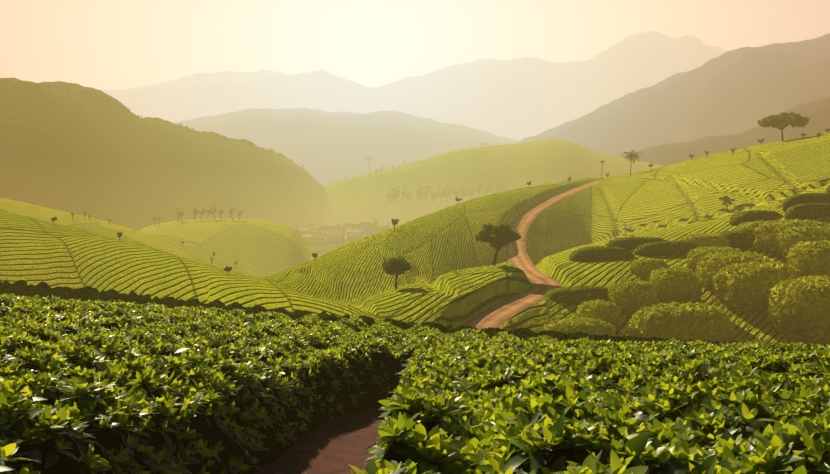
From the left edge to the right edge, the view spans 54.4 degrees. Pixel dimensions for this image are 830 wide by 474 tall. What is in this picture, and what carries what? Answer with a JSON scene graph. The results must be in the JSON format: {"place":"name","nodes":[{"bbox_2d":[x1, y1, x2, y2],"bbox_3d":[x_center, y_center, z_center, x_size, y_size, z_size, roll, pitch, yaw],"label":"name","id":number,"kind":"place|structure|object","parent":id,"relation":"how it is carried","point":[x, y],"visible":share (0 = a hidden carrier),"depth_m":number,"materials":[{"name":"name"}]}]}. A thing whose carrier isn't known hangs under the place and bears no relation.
{"place":"outdoors","nodes":[
{"label":"outdoors","id":0,"kind":"place"},
{"bbox_2d":[0,198,258,276],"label":"hill","id":1,"kind":"structure","parent":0,"point":[104,228],"depth_m":259.89,"materials":[{"name":"green plant"}]},
{"bbox_2d":[0,78,334,230],"bbox_3d":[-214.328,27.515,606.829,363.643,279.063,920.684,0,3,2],"label":"hill forest","id":2,"kind":"object","parent":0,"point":[73,150],"visible":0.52,"depth_m":510.37,"materials":[{"name":"green plant"}]},
{"bbox_2d":[139,218,309,276],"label":"hill","id":3,"kind":"structure","parent":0,"point":[261,248],"depth_m":372.24,"materials":[{"name":"green plant"}]},
{"bbox_2d":[192,208,199,220],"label":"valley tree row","id":4,"kind":"object","parent":3,"relation":"on","point":[195,210],"depth_m":408.49,"materials":[{"name":"green plant"}]},
{"bbox_2d":[210,204,217,219],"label":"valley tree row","id":5,"kind":"object","parent":3,"relation":"on","point":[214,210],"depth_m":409.07,"materials":[{"name":"green plant"}]},
{"bbox_2d":[255,406,388,473],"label":"path soil","id":6,"kind":"structure","parent":0,"point":[337,445],"depth_m":11.49,"materials":[{"name":"brown soil"}]},
{"bbox_2d":[0,280,829,473],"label":"tea bushes","id":7,"kind":"object","parent":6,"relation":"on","point":[107,440],"visible":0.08,"depth_m":13.35,"materials":[{"name":"green plant"}]},
{"bbox_2d":[0,326,829,473],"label":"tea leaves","id":8,"kind":"object","parent":7,"relation":"on","point":[423,371],"visible":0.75,"depth_m":9.08,"materials":[{"name":"green plant"}]},
{"bbox_2d":[0,369,829,473],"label":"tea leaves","id":9,"kind":"object","parent":7,"relation":"on","point":[507,436],"visible":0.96,"depth_m":5.39,"materials":[{"name":"green plant"}]},
{"bbox_2d":[0,292,829,431],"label":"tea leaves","id":10,"kind":"object","parent":7,"relation":"on","point":[542,350],"visible":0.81,"depth_m":16.35,"materials":[{"name":"green plant"}]},
{"bbox_2d":[349,449,647,473],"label":"tea leaves","id":11,"kind":"object","parent":7,"relation":"on","point":[588,466],"visible":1,"depth_m":3.25,"materials":[{"name":"green plant"}]},
{"bbox_2d":[295,226,393,259],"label":"valley floor","id":12,"kind":"structure","parent":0,"point":[320,249],"depth_m":562.37,"materials":[{"name":"green plant"}]},
{"bbox_2d":[302,234,313,242],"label":"house","id":13,"kind":"structure","parent":12,"relation":"on","point":[308,238],"depth_m":571.57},
{"bbox_2d":[300,227,317,235],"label":"house","id":14,"kind":"structure","parent":12,"relation":"on","point":[304,229],"depth_m":594.38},
{"bbox_2d":[308,228,318,232],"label":"house","id":15,"kind":"structure","parent":12,"relation":"on","point":[311,230],"depth_m":589.75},
{"bbox_2d":[313,234,326,242],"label":"house","id":16,"kind":"structure","parent":12,"relation":"on","point":[321,238],"depth_m":571.19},
{"bbox_2d":[318,227,333,229],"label":"roof","id":17,"kind":"structure","parent":12,"relation":"on","point":[325,228],"depth_m":588.93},
{"bbox_2d":[321,230,334,239],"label":"house","id":18,"kind":"structure","parent":12,"relation":"on","point":[327,232],"depth_m":577.58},
{"bbox_2d":[330,233,340,242],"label":"house","id":19,"kind":"structure","parent":12,"relation":"on","point":[335,237],"depth_m":568.21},
{"bbox_2d":[341,226,354,234],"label":"house","id":20,"kind":"structure","parent":12,"relation":"on","point":[348,227],"depth_m":587.17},
{"bbox_2d":[345,233,356,240],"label":"house","id":21,"kind":"structure","parent":12,"relation":"on","point":[350,236],"depth_m":570.64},
{"bbox_2d":[345,229,362,236],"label":"house","id":22,"kind":"structure","parent":12,"relation":"on","point":[357,231],"depth_m":581.36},
{"bbox_2d":[354,226,366,230],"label":"house","id":23,"kind":"structure","parent":12,"relation":"on","point":[362,227],"depth_m":588.81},
{"bbox_2d":[358,223,370,229],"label":"house","id":24,"kind":"structure","parent":12,"relation":"on","point":[367,225],"depth_m":601.98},
{"bbox_2d":[362,231,376,237],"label":"house","id":25,"kind":"structure","parent":12,"relation":"on","point":[365,234],"depth_m":570.04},
{"bbox_2d":[172,108,521,184],"bbox_3d":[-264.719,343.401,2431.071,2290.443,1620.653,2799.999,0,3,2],"label":"ridge","id":26,"kind":"structure","parent":0,"point":[324,147],"depth_m":2516.51,"materials":[{"name":"beige"}]},
{"bbox_2d":[392,190,398,203],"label":"tree","id":27,"kind":"object","parent":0,"point":[394,196],"depth_m":772.01,"materials":[{"name":"green plant"}]},
{"bbox_2d":[333,197,470,225],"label":"hillside","id":28,"kind":"structure","parent":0,"point":[384,211],"depth_m":757.31,"materials":[{"name":"green plant"}]},
{"bbox_2d":[97,31,726,140],"bbox_3d":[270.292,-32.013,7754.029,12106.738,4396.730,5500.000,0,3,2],"label":"mountains","id":29,"kind":"structure","parent":0,"point":[518,99],"depth_m":7935.62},
{"bbox_2d":[0,133,829,345],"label":"tea hills","id":30,"kind":"structure","parent":0,"point":[454,277],"depth_m":113.96,"materials":[{"name":"green plant"}]},
{"bbox_2d":[223,266,231,271],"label":"bush","id":31,"kind":"object","parent":30,"relation":"on","point":[227,269],"visible":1,"depth_m":85.17,"materials":[{"name":"green plant"}]},
{"bbox_2d":[391,218,398,230],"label":"green tree","id":32,"kind":"object","parent":30,"relation":"on","point":[393,221],"depth_m":137.40,"materials":[{"name":"green plant"}]},
{"bbox_2d":[381,257,410,289],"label":"tree","id":33,"kind":"object","parent":30,"relation":"on","point":[394,265],"depth_m":74.70,"materials":[{"name":"green plant"}]},
{"bbox_2d":[474,223,520,265],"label":"tree","id":34,"kind":"object","parent":30,"relation":"on","point":[498,236],"depth_m":89.47,"materials":[{"name":"green plant"}]},
{"bbox_2d":[542,317,616,335],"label":"hedge","id":35,"kind":"object","parent":30,"relation":"on","point":[554,322],"depth_m":71.70,"materials":[{"name":"green plant"}]},
{"bbox_2d":[575,299,621,332],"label":"hedge","id":36,"kind":"object","parent":30,"relation":"on","point":[602,303],"depth_m":75.15,"materials":[{"name":"green plant"}]},
{"bbox_2d":[620,150,641,174],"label":"palm","id":37,"kind":"object","parent":30,"relation":"on","point":[631,156],"depth_m":273.36,"materials":[{"name":"green plant"}]},
{"bbox_2d":[607,280,657,315],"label":"hedge","id":38,"kind":"object","parent":30,"relation":"on","point":[613,286],"depth_m":79.93,"materials":[{"name":"green plant"}]},
{"bbox_2d":[630,258,668,276],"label":"hedge","id":39,"kind":"object","parent":30,"relation":"on","point":[632,266],"depth_m":90.11,"materials":[{"name":"green plant"}]},
{"bbox_2d":[649,265,700,303],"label":"hedge","id":40,"kind":"object","parent":30,"relation":"on","point":[659,271],"depth_m":83.83,"materials":[{"name":"green plant"}]},
{"bbox_2d":[625,301,735,341],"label":"hedge","id":41,"kind":"object","parent":30,"relation":"on","point":[670,306],"depth_m":73.83,"materials":[{"name":"green plant"}]},
{"bbox_2d":[544,184,829,343],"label":"bushes","id":42,"kind":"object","parent":30,"relation":"on","point":[808,206],"depth_m":101.00,"materials":[{"name":"green plant"}]},
{"bbox_2d":[679,233,730,247],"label":"hedge","id":43,"kind":"object","parent":30,"relation":"on","point":[710,242],"depth_m":100.33,"materials":[{"name":"green plant"}]},
{"bbox_2d":[686,246,741,270],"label":"hedge","id":44,"kind":"object","parent":30,"relation":"on","point":[713,248],"depth_m":92.93,"materials":[{"name":"green plant"}]},
{"bbox_2d":[719,195,734,211],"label":"tree","id":45,"kind":"object","parent":30,"relation":"on","point":[725,199],"depth_m":177.54,"materials":[{"name":"green plant"}]},
{"bbox_2d":[696,251,769,292],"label":"hedge","id":46,"kind":"object","parent":30,"relation":"on","point":[710,273],"depth_m":87.94,"materials":[{"name":"green plant"}]},
{"bbox_2d":[736,220,773,231],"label":"hedge","id":47,"kind":"object","parent":30,"relation":"on","point":[741,226],"depth_m":103.12,"materials":[{"name":"green plant"}]},
{"bbox_2d":[712,260,800,315],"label":"hedge","id":48,"kind":"object","parent":30,"relation":"on","point":[726,295],"depth_m":83.61,"materials":[{"name":"green plant"}]},
{"bbox_2d":[757,111,809,140],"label":"umbrella tree","id":49,"kind":"object","parent":30,"relation":"on","point":[792,119],"depth_m":241.79,"materials":[{"name":"green plant"}]},
{"bbox_2d":[751,219,829,253],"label":"hedge","id":50,"kind":"object","parent":30,"relation":"on","point":[764,237],"depth_m":98.04,"materials":[{"name":"green plant"}]},
{"bbox_2d":[765,275,829,344],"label":"hedge","id":51,"kind":"object","parent":30,"relation":"on","point":[781,311],"depth_m":77.17,"materials":[{"name":"green plant"}]},
{"bbox_2d":[772,225,829,258],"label":"hedge","id":52,"kind":"object","parent":30,"relation":"on","point":[782,242],"depth_m":94.94,"materials":[{"name":"green plant"}]},
{"bbox_2d":[786,239,829,277],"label":"hedge","id":53,"kind":"object","parent":30,"relation":"on","point":[790,261],"depth_m":89.33,"materials":[{"name":"green plant"}]},
{"bbox_2d":[0,0,829,89],"label":"sky","id":54,"kind":"structure","parent":0,"point":[97,44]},
{"bbox_2d":[415,186,422,199],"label":"tree","id":55,"kind":"object","parent":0,"point":[421,188],"depth_m":778.12,"materials":[{"name":"green plant"}]},
{"bbox_2d":[424,186,429,199],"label":"tree","id":56,"kind":"object","parent":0,"point":[425,190],"depth_m":781.71,"materials":[{"name":"green plant"}]},
{"bbox_2d":[439,188,446,200],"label":"tree","id":57,"kind":"object","parent":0,"point":[442,192],"depth_m":772.40,"materials":[{"name":"green plant"}]},
{"bbox_2d":[443,188,449,201],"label":"tree","id":58,"kind":"object","parent":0,"point":[448,192],"depth_m":770.93,"materials":[{"name":"green plant"}]},
{"bbox_2d":[447,184,453,199],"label":"tree","id":59,"kind":"object","parent":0,"point":[451,188],"depth_m":775.63,"materials":[{"name":"green plant"}]},
{"bbox_2d":[323,139,662,210],"bbox_3d":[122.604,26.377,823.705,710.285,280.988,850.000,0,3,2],"label":"green hill","id":60,"kind":"structure","parent":0,"point":[534,162],"depth_m":863.46,"materials":[{"name":"green plant"}]},
{"bbox_2d":[391,186,399,201],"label":"tree","id":61,"kind":"object","parent":60,"relation":"on","point":[397,189],"depth_m":775.96,"materials":[{"name":"green plant"}]},
{"bbox_2d":[405,192,411,202],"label":"tree","id":62,"kind":"object","parent":60,"relation":"on","point":[406,194],"depth_m":770.82,"materials":[{"name":"green plant"}]},
{"bbox_2d":[465,186,474,198],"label":"tree","id":63,"kind":"object","parent":60,"relation":"on","point":[472,188],"depth_m":770.99,"materials":[{"name":"green plant"}]},
{"bbox_2d":[474,185,482,193],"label":"tree","id":64,"kind":"object","parent":60,"relation":"on","point":[477,188],"depth_m":781.63,"materials":[{"name":"green plant"}]},
{"bbox_2d":[483,184,490,195],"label":"tree","id":65,"kind":"object","parent":60,"relation":"on","point":[488,188],"depth_m":774.58,"materials":[{"name":"green plant"}]},
{"bbox_2d":[493,185,502,193],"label":"tree","id":66,"kind":"object","parent":60,"relation":"on","point":[499,191],"depth_m":773.63,"materials":[{"name":"green plant"}]},
{"bbox_2d":[464,181,598,330],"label":"dirt road","id":67,"kind":"structure","parent":0,"point":[499,315],"depth_m":88.81,"materials":[{"name":"brown soil"}]},
{"bbox_2d":[520,34,829,156],"bbox_3d":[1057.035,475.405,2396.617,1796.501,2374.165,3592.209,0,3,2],"label":"mountain","id":68,"kind":"structure","parent":0,"point":[738,90],"depth_m":2497.50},
{"bbox_2d":[621,97,829,165],"bbox_3d":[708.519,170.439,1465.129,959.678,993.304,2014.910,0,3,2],"label":"ridge","id":69,"kind":"structure","parent":0,"point":[817,112],"depth_m":1613.72,"materials":[{"name":"green plant"}]}
]}

